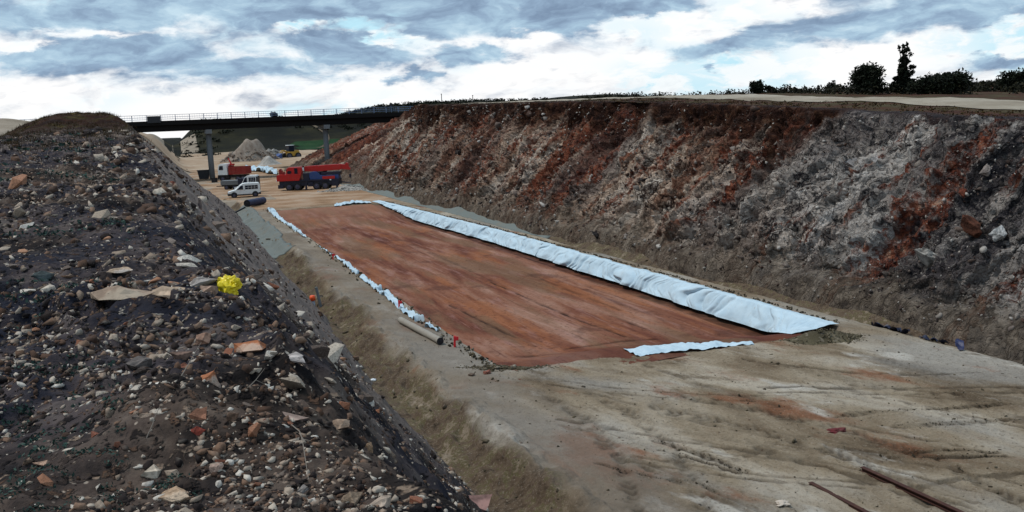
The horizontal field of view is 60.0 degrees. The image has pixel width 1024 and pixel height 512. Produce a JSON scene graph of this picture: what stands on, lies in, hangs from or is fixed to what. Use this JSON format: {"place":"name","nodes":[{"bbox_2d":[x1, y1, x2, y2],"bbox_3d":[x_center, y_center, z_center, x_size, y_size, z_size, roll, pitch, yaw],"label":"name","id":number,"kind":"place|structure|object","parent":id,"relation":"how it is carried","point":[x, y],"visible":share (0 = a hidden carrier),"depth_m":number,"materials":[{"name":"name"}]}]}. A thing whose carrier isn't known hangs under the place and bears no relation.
{"place":"outdoors","nodes":[
{"label":"outdoors","id":0,"kind":"place"},
{"bbox_2d":[0,118,275,206],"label":"embankment","id":1,"kind":"structure","parent":0,"point":[6,124],"depth_m":124.11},
{"bbox_2d":[204,129,214,179],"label":"pier","id":2,"kind":"structure","parent":1,"relation":"on","point":[208,132],"depth_m":177.60,"materials":[{"name":"grey concrete"}]},
{"bbox_2d":[23,106,410,132],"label":"bridge","id":3,"kind":"structure","parent":2,"relation":"on","point":[237,123],"depth_m":178.22,"materials":[{"name":"metal"}]},
{"bbox_2d":[147,116,160,122],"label":"site board","id":4,"kind":"object","parent":3,"relation":"attached to","point":[153,119],"visible":1,"depth_m":170.17,"materials":[{"name":"black plastic"}]},
{"bbox_2d":[234,175,260,189],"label":"van","id":5,"kind":"object","parent":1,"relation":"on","point":[251,178],"visible":0.32,"depth_m":132.21,"materials":[{"name":"white paint"}]},
{"bbox_2d":[139,132,316,171],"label":"haul road","id":6,"kind":"structure","parent":0,"point":[197,162],"depth_m":278.16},
{"bbox_2d":[220,139,282,162],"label":"gravel heap","id":7,"kind":"object","parent":6,"relation":"on","point":[247,150],"visible":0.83,"depth_m":282.96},
{"bbox_2d":[257,156,281,165],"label":"gravel heap","id":8,"kind":"object","parent":6,"relation":"on","point":[267,160],"visible":0.89,"depth_m":247.02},
{"bbox_2d":[274,145,300,157],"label":"wheel loader","id":9,"kind":"object","parent":6,"relation":"on","point":[290,151],"visible":0.8,"depth_m":299.56,"materials":[{"name":"yellow paint"}]},
{"bbox_2d":[0,111,486,511],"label":"spoil bank","id":10,"kind":"structure","parent":0,"point":[190,401],"depth_m":7.15,"materials":[{"name":"soil"}]},
{"bbox_2d":[8,174,26,188],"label":"rock","id":11,"kind":"object","parent":10,"relation":"on","point":[17,181],"visible":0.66,"depth_m":19.79,"materials":[{"name":"orange stone"}]},
{"bbox_2d":[13,206,25,216],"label":"rock","id":12,"kind":"object","parent":10,"relation":"on","point":[19,211],"visible":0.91,"depth_m":15.25,"materials":[{"name":"stone"}]},
{"bbox_2d":[33,460,49,465],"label":"rock","id":13,"kind":"object","parent":10,"relation":"on","point":[41,463],"visible":0.98,"depth_m":4.86,"materials":[{"name":"stone"}]},
{"bbox_2d":[31,271,54,281],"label":"rock","id":14,"kind":"object","parent":10,"relation":"on","point":[43,275],"visible":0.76,"depth_m":10.62,"materials":[{"name":"stone"}]},
{"bbox_2d":[37,473,52,486],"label":"rock","id":15,"kind":"object","parent":10,"relation":"on","point":[43,479],"visible":1,"depth_m":4.56,"materials":[{"name":"orange stone"}]},
{"bbox_2d":[0,111,151,152],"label":"dry grass","id":16,"kind":"structure","parent":10,"relation":"on","point":[68,131],"depth_m":51.96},
{"bbox_2d":[0,132,201,511],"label":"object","id":17,"kind":"object","parent":10,"relation":"on","point":[60,382],"visible":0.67,"depth_m":5.68,"materials":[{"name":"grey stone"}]},
{"bbox_2d":[91,209,110,217],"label":"rock","id":18,"kind":"object","parent":10,"relation":"on","point":[103,213],"visible":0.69,"depth_m":14.99,"materials":[{"name":"stone"}]},
{"bbox_2d":[107,267,132,274],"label":"rock","id":19,"kind":"object","parent":10,"relation":"on","point":[124,270],"visible":0.98,"depth_m":10.85,"materials":[{"name":"stone"}]},
{"bbox_2d":[90,285,153,299],"bbox_3d":[-3.623,0.328,8.261,0.556,0.146,0.442,-7,9,-26],"label":"rock","id":20,"kind":"object","parent":10,"relation":"on","point":[117,292],"visible":0.85,"depth_m":8.13,"materials":[{"name":"stone"}]},
{"bbox_2d":[125,356,151,369],"bbox_3d":[-2.713,0.802,6.447,0.168,0.121,0.170,-4,9,-10],"label":"rock","id":21,"kind":"object","parent":10,"relation":"on","point":[135,363],"visible":0.66,"depth_m":6.42,"materials":[{"name":"stone"}]},
{"bbox_2d":[133,366,151,374],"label":"rock","id":22,"kind":"object","parent":10,"relation":"on","point":[142,369],"visible":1,"depth_m":6.16,"materials":[{"name":"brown stone"}]},
{"bbox_2d":[140,464,160,478],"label":"rock","id":23,"kind":"object","parent":10,"relation":"on","point":[153,471],"visible":0.98,"depth_m":4.75,"materials":[{"name":"stone"}]},
{"bbox_2d":[152,286,184,298],"bbox_3d":[-3.396,0.367,8.703,0.333,0.156,0.225,-4,9,-9],"label":"rock","id":24,"kind":"object","parent":10,"relation":"on","point":[163,291],"visible":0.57,"depth_m":8.64,"materials":[{"name":"stone"}]},
{"bbox_2d":[164,469,180,478],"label":"rock","id":25,"kind":"object","parent":10,"relation":"on","point":[169,472],"visible":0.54,"depth_m":4.75,"materials":[{"name":"stone"}]},
{"bbox_2d":[158,486,189,502],"bbox_3d":[-1.676,1.196,4.422,0.152,0.072,0.127,-3,8,-2],"label":"rock","id":26,"kind":"object","parent":10,"relation":"on","point":[174,494],"visible":0.92,"depth_m":4.39,"materials":[{"name":"stone"}]},
{"bbox_2d":[170,351,192,360],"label":"rock","id":27,"kind":"object","parent":10,"relation":"on","point":[184,355],"visible":1,"depth_m":6.58,"materials":[{"name":"stone"}]},
{"bbox_2d":[176,263,196,267],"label":"rock","id":28,"kind":"object","parent":10,"relation":"on","point":[186,265],"visible":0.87,"depth_m":11.61,"materials":[{"name":"stone"}]},
{"bbox_2d":[177,254,200,262],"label":"rock","id":29,"kind":"object","parent":10,"relation":"on","point":[192,258],"visible":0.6,"depth_m":12.09,"materials":[{"name":"stone"}]},
{"bbox_2d":[188,407,206,419],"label":"rock","id":30,"kind":"object","parent":10,"relation":"on","point":[198,414],"visible":0.99,"depth_m":5.16,"materials":[{"name":"stone"}]},
{"bbox_2d":[191,426,205,435],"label":"rock","id":31,"kind":"object","parent":10,"relation":"on","point":[197,430],"visible":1,"depth_m":5.03,"materials":[{"name":"stone"}]},
{"bbox_2d":[190,277,216,286],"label":"rock","id":32,"kind":"object","parent":10,"relation":"on","point":[198,281],"visible":0.92,"depth_m":9.75,"materials":[{"name":"stone"}]},
{"bbox_2d":[196,333,210,344],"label":"rock","id":33,"kind":"object","parent":10,"relation":"on","point":[203,338],"visible":0.97,"depth_m":7.11,"materials":[{"name":"stone"}]},
{"bbox_2d":[200,285,217,294],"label":"rock","id":34,"kind":"object","parent":10,"relation":"on","point":[204,289],"visible":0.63,"depth_m":9.13,"materials":[{"name":"stone"}]},
{"bbox_2d":[201,371,217,382],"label":"rock","id":35,"kind":"object","parent":10,"relation":"on","point":[211,377],"visible":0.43,"depth_m":5.69,"materials":[{"name":"stone"}]},
{"bbox_2d":[209,462,223,472],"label":"rock","id":36,"kind":"object","parent":10,"relation":"on","point":[216,467],"visible":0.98,"depth_m":4.69,"materials":[{"name":"stone"}]},
{"bbox_2d":[212,221,226,228],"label":"rock","id":37,"kind":"object","parent":10,"relation":"on","point":[218,224],"visible":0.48,"depth_m":29.09,"materials":[{"name":"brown stone"}]},
{"bbox_2d":[217,274,242,294],"bbox_3d":[-3.108,0.349,9.776,0.272,0.300,0.312,-6,9,-20],"label":"plastic bag","id":38,"kind":"object","parent":10,"relation":"on","point":[233,284],"visible":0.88,"depth_m":9.71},
{"bbox_2d":[226,412,238,421],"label":"rock","id":39,"kind":"object","parent":10,"relation":"on","point":[230,416],"visible":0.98,"depth_m":5.16,"materials":[{"name":"stone"}]},
{"bbox_2d":[0,126,488,511],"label":"rubble","id":40,"kind":"object","parent":10,"relation":"on","point":[218,448],"visible":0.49,"depth_m":6.75,"materials":[{"name":"stone"}]},
{"bbox_2d":[233,340,265,353],"bbox_3d":[-1.987,0.704,6.716,0.240,0.123,0.210,-3,8,-2],"label":"rock","id":41,"kind":"object","parent":10,"relation":"on","point":[251,346],"visible":0.92,"depth_m":6.68,"materials":[{"name":"stone"}]},
{"bbox_2d":[248,422,260,436],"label":"rock","id":42,"kind":"object","parent":10,"relation":"on","point":[253,430],"visible":1,"depth_m":5.05,"materials":[{"name":"orange stone"}]},
{"bbox_2d":[264,350,275,359],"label":"rock","id":43,"kind":"object","parent":10,"relation":"on","point":[268,356],"visible":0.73,"depth_m":6.43,"materials":[{"name":"stone"}]},
{"bbox_2d":[279,377,304,387],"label":"rock","id":44,"kind":"object","parent":10,"relation":"on","point":[293,382],"visible":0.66,"depth_m":6.10,"materials":[{"name":"stone"}]},
{"bbox_2d":[282,411,307,420],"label":"rock","id":45,"kind":"object","parent":10,"relation":"on","point":[296,417],"visible":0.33,"depth_m":5.51,"materials":[{"name":"stone"}]},
{"bbox_2d":[288,352,304,362],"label":"rock","id":46,"kind":"object","parent":10,"relation":"on","point":[295,357],"visible":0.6,"depth_m":6.46,"materials":[{"name":"stone"}]},
{"bbox_2d":[291,424,310,479],"bbox_3d":[-1.153,1.036,4.887,0.055,0.127,0.748,-6,9,-20],"label":"twig","id":47,"kind":"object","parent":10,"relation":"on","point":[303,447],"visible":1,"depth_m":4.82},
{"bbox_2d":[297,484,308,493],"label":"rock","id":48,"kind":"object","parent":10,"relation":"on","point":[303,489],"visible":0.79,"depth_m":4.57,"materials":[{"name":"stone"}]},
{"bbox_2d":[311,345,329,357],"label":"rock","id":49,"kind":"object","parent":10,"relation":"on","point":[321,351],"visible":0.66,"depth_m":7.20,"materials":[{"name":"brown stone"}]},
{"bbox_2d":[328,342,343,362],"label":"rock","id":50,"kind":"object","parent":10,"relation":"on","point":[335,351],"visible":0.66,"depth_m":17.96,"materials":[{"name":"stone"}]},
{"bbox_2d":[332,419,349,428],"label":"rock","id":51,"kind":"object","parent":10,"relation":"on","point":[340,423],"visible":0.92,"depth_m":5.81,"materials":[{"name":"stone"}]},
{"bbox_2d":[339,401,349,409],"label":"rock","id":52,"kind":"object","parent":10,"relation":"on","point":[345,405],"visible":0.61,"depth_m":6.71,"materials":[{"name":"orange stone"}]},
{"bbox_2d":[341,492,362,504],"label":"rock","id":53,"kind":"object","parent":10,"relation":"on","point":[353,497],"visible":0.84,"depth_m":4.45,"materials":[{"name":"stone"}]},
{"bbox_2d":[362,391,373,401],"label":"rock","id":54,"kind":"object","parent":10,"relation":"on","point":[369,397],"visible":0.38,"depth_m":18.85,"materials":[{"name":"grey stone"}]},
{"bbox_2d":[370,495,390,507],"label":"rock","id":55,"kind":"object","parent":10,"relation":"on","point":[382,501],"visible":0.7,"depth_m":4.32,"materials":[{"name":"stone"}]},
{"bbox_2d":[409,496,423,503],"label":"rock","id":56,"kind":"object","parent":10,"relation":"on","point":[412,499],"visible":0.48,"depth_m":4.42,"materials":[{"name":"orange stone"}]},
{"bbox_2d":[468,494,491,511],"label":"rock","id":57,"kind":"object","parent":10,"relation":"on","point":[482,502],"visible":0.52,"depth_m":20.10,"materials":[{"name":"stone"}]},
{"bbox_2d":[290,138,340,149],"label":"green field","id":58,"kind":"structure","parent":0,"point":[307,145],"depth_m":474.87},
{"bbox_2d":[161,94,646,171],"bbox_3d":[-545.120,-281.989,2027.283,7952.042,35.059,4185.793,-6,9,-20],"label":"hills","id":59,"kind":"structure","parent":0,"point":[277,138],"depth_m":505.81,"materials":[{"name":"plant"}]},
{"bbox_2d":[175,97,557,157],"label":"woodland","id":60,"kind":"object","parent":59,"relation":"on","point":[416,103],"visible":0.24,"depth_m":586.34,"materials":[{"name":"green plant"}]},
{"bbox_2d":[0,0,1023,137],"label":"sky","id":61,"kind":"structure","parent":0,"point":[124,58],"materials":[{"name":"white"}]},
{"bbox_2d":[190,167,1023,511],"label":"cut floor","id":62,"kind":"structure","parent":0,"point":[766,455],"depth_m":25.16,"materials":[{"name":"soil"}]},
{"bbox_2d":[197,170,208,178],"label":"waste skip","id":63,"kind":"object","parent":62,"relation":"on","point":[203,174],"visible":0.88,"depth_m":178.60,"materials":[{"name":"grey metal"}]},
{"bbox_2d":[216,180,237,189],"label":"flatbed trailer","id":64,"kind":"object","parent":62,"relation":"on","point":[228,184],"visible":0.6,"depth_m":141.61,"materials":[{"name":"grey metal"}]},
{"bbox_2d":[218,158,251,180],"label":"tipper truck","id":65,"kind":"object","parent":62,"relation":"on","point":[226,171],"visible":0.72,"depth_m":166.93,"materials":[{"name":"white paint"}]},
{"bbox_2d":[227,182,260,197],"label":"van","id":66,"kind":"object","parent":62,"relation":"on","point":[249,188],"visible":0.99,"depth_m":122.32,"materials":[{"name":"white paint"}]},
{"bbox_2d":[244,197,266,206],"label":"pipe","id":67,"kind":"object","parent":62,"relation":"on","point":[254,201],"visible":1,"depth_m":106.52,"materials":[{"name":"blue plastic"}]},
{"bbox_2d":[245,165,276,173],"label":"geotextile sheet","id":68,"kind":"object","parent":62,"relation":"on","point":[267,169],"visible":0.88,"depth_m":205.71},
{"bbox_2d":[237,205,295,258],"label":"sheet","id":69,"kind":"object","parent":62,"relation":"on","point":[277,248],"visible":0.68,"depth_m":78.60,"materials":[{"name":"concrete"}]},
{"bbox_2d":[267,207,305,236],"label":"geotextile sheet","id":70,"kind":"object","parent":62,"relation":"on","point":[276,215],"visible":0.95,"depth_m":85.65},
{"bbox_2d":[276,163,350,190],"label":"mobile crane","id":71,"kind":"object","parent":62,"relation":"on","point":[318,177],"visible":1,"depth_m":132.51,"materials":[{"name":"red paint"}]},
{"bbox_2d":[315,287,321,307],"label":"marker post","id":72,"kind":"object","parent":62,"relation":"on","point":[318,296],"visible":0.97,"depth_m":45.91,"materials":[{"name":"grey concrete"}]},
{"bbox_2d":[318,125,329,160],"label":"pier","id":73,"kind":"structure","parent":62,"relation":"on","point":[325,128],"depth_m":185.42,"materials":[{"name":"grey concrete"}]},
{"bbox_2d":[317,178,376,191],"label":"gravel heap","id":74,"kind":"object","parent":62,"relation":"on","point":[348,188],"visible":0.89,"depth_m":126.99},
{"bbox_2d":[334,200,370,205],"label":"geotextile sheet","id":75,"kind":"object","parent":62,"relation":"on","point":[347,202],"visible":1,"depth_m":103.34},
{"bbox_2d":[321,248,440,330],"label":"geotextile sheet","id":76,"kind":"object","parent":62,"relation":"on","point":[394,300],"visible":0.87,"depth_m":44.24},
{"bbox_2d":[265,209,499,369],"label":"edge stones","id":77,"kind":"object","parent":62,"relation":"on","point":[482,358],"visible":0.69,"depth_m":35.65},
{"bbox_2d":[397,317,443,344],"bbox_3d":[-3.814,3.037,36.471,0.288,0.285,4.770,-7,9,-26],"label":"fleece roll","id":78,"kind":"object","parent":62,"relation":"on","point":[439,340],"visible":1,"depth_m":35.99,"materials":[{"name":"fabric"}]},
{"bbox_2d":[341,183,549,238],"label":"drainage channel","id":79,"kind":"object","parent":62,"relation":"on","point":[460,211],"visible":0.57,"depth_m":88.58,"materials":[{"name":"concrete"}]},
{"bbox_2d":[276,204,800,379],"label":"red earth bay","id":80,"kind":"object","parent":62,"relation":"on","point":[496,303],"visible":0.84,"depth_m":47.51,"materials":[{"name":"soil"}]},
{"bbox_2d":[372,200,547,254],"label":"geotextile sheet","id":81,"kind":"object","parent":80,"relation":"on","point":[524,244],"visible":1,"depth_m":74.89,"materials":[{"name":"fabric"}]},
{"bbox_2d":[385,201,839,322],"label":"edge clods","id":82,"kind":"object","parent":81,"relation":"on","point":[768,302],"visible":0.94,"depth_m":48.89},
{"bbox_2d":[453,364,557,371],"bbox_3d":[-0.239,3.969,30.715,4.007,0.486,1.039,-1,9,9],"label":"clod","id":83,"kind":"object","parent":80,"relation":"on","point":[507,367],"visible":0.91,"depth_m":30.54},
{"bbox_2d":[534,242,838,333],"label":"geotextile sheet","id":84,"kind":"object","parent":80,"relation":"on","point":[759,315],"visible":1,"depth_m":43.49,"materials":[{"name":"fabric"}]},
{"bbox_2d":[625,340,753,355],"bbox_3d":[6.404,3.280,32.258,4.595,0.221,1.445,-4,9,-13],"label":"geotextile sheet","id":85,"kind":"object","parent":80,"relation":"on","point":[643,350],"visible":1,"depth_m":32.14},
{"bbox_2d":[257,219,870,511],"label":"ditch stones","id":86,"kind":"object","parent":62,"relation":"on","point":[445,407],"visible":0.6,"depth_m":30.48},
{"bbox_2d":[328,248,1023,511],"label":"floor crumbs","id":87,"kind":"object","parent":62,"relation":"on","point":[793,440],"visible":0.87,"depth_m":25.17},
{"bbox_2d":[775,500,790,506],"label":"pale stone","id":88,"kind":"object","parent":62,"relation":"on","point":[784,503],"visible":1,"depth_m":18.99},
{"bbox_2d":[599,401,1014,491],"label":"rut crumbs","id":89,"kind":"object","parent":62,"relation":"on","point":[985,455],"visible":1,"depth_m":21.52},
{"bbox_2d":[775,328,870,345],"bbox_3d":[11.444,3.052,32.728,3.924,0.781,2.076,-3,8,-1],"label":"earth mound","id":90,"kind":"object","parent":62,"relation":"on","point":[819,336],"visible":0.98,"depth_m":32.38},
{"bbox_2d":[827,427,845,433],"bbox_3d":[8.503,4.559,23.271,0.697,0.116,0.432,-8,10,-31],"label":"clay lump","id":91,"kind":"object","parent":62,"relation":"on","point":[835,430],"visible":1,"depth_m":23.17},
{"bbox_2d":[808,482,869,511],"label":"steel beam","id":92,"kind":"structure","parent":62,"relation":"on","point":[856,507],"depth_m":19.05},
{"bbox_2d":[871,321,909,333],"bbox_3d":[14.724,2.764,33.960,0.865,0.515,2.745,-4,9,-12],"label":"plastic sheet","id":93,"kind":"object","parent":62,"relation":"on","point":[889,327],"visible":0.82,"depth_m":34.06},
{"bbox_2d":[860,466,963,511],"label":"steel beam","id":94,"kind":"structure","parent":62,"relation":"on","point":[916,493],"depth_m":19.19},
{"bbox_2d":[919,335,948,343],"bbox_3d":[15.216,3.044,31.907,0.414,0.317,1.286,-7,10,-30],"label":"plastic sheet","id":95,"kind":"object","parent":62,"relation":"on","point":[942,341],"visible":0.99,"depth_m":31.87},
{"bbox_2d":[955,339,963,349],"bbox_3d":[15.525,3.167,30.761,0.287,0.504,1.209,2,9,27],"label":"plastic sheet","id":96,"kind":"object","parent":62,"relation":"on","point":[959,344],"visible":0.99,"depth_m":30.70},
{"bbox_2d":[283,100,1023,364],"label":"rock slope","id":97,"kind":"structure","parent":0,"point":[363,153],"depth_m":45.93,"materials":[{"name":"stone"}]},
{"bbox_2d":[371,102,1023,337],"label":"scree","id":98,"kind":"structure","parent":97,"relation":"on","point":[983,249],"depth_m":51.63,"materials":[{"name":"stone"}]},
{"bbox_2d":[914,247,935,267],"bbox_3d":[16.832,0.138,35.822,1.010,1.108,0.874,4,11,37],"label":"boulder","id":99,"kind":"object","parent":97,"relation":"on","point":[926,257],"visible":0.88,"depth_m":35.60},
{"bbox_2d":[960,215,981,237],"bbox_3d":[18.199,-1.193,35.212,0.403,1.078,0.630,-13,-32,-50],"label":"boulder","id":100,"kind":"object","parent":97,"relation":"on","point":[970,225],"visible":1,"depth_m":35.13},
{"bbox_2d":[979,164,991,175],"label":"boulder","id":101,"kind":"object","parent":97,"relation":"on","point":[986,170],"visible":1,"depth_m":36.43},
{"bbox_2d":[989,225,1006,241],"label":"boulder","id":102,"kind":"object","parent":97,"relation":"on","point":[998,233],"visible":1,"depth_m":33.79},
{"bbox_2d":[461,94,1023,109],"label":"dirt road","id":103,"kind":"structure","parent":0,"point":[980,103],"depth_m":56.56,"materials":[{"name":"soil"}]},
{"bbox_2d":[468,84,1023,116],"bbox_3d":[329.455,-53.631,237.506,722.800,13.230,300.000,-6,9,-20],"label":"plateau","id":104,"kind":"structure","parent":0,"point":[996,95],"depth_m":57.16,"materials":[{"name":"soil"}]},
{"bbox_2d":[439,97,1023,117],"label":"rim grass","id":105,"kind":"structure","parent":104,"relation":"on","point":[788,103],"depth_m":52.13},
{"bbox_2d":[749,79,766,93],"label":"shrub","id":106,"kind":"object","parent":104,"relation":"on","point":[756,87],"visible":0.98,"depth_m":82.46,"materials":[{"name":"green plant"}]},
{"bbox_2d":[766,85,777,92],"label":"shrub","id":107,"kind":"object","parent":104,"relation":"on","point":[769,88],"visible":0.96,"depth_m":83.92,"materials":[{"name":"green plant"}]},
{"bbox_2d":[573,80,1023,98],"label":"scrub","id":108,"kind":"object","parent":104,"relation":"on","point":[987,85],"visible":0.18,"depth_m":81.53,"materials":[{"name":"green plant"}]},
{"bbox_2d":[826,80,840,91],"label":"bush","id":109,"kind":"object","parent":104,"relation":"on","point":[831,84],"visible":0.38,"depth_m":88.22,"materials":[{"name":"green plant"}]},
{"bbox_2d":[847,61,887,93],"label":"round tree","id":110,"kind":"object","parent":104,"relation":"on","point":[863,76],"visible":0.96,"depth_m":73.72,"materials":[{"name":"green plant"}]},
{"bbox_2d":[890,41,916,93],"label":"conifer tree","id":111,"kind":"object","parent":104,"relation":"on","point":[902,78],"visible":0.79,"depth_m":74.08,"materials":[{"name":"green plant"}]},
{"bbox_2d":[905,67,977,94],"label":"broad bush","id":112,"kind":"object","parent":104,"relation":"on","point":[942,83],"visible":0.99,"depth_m":69.68,"materials":[{"name":"green plant"}]},
{"bbox_2d":[993,67,1023,91],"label":"bush","id":113,"kind":"object","parent":104,"relation":"on","point":[1008,78],"visible":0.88,"depth_m":82.09,"materials":[{"name":"green plant"}]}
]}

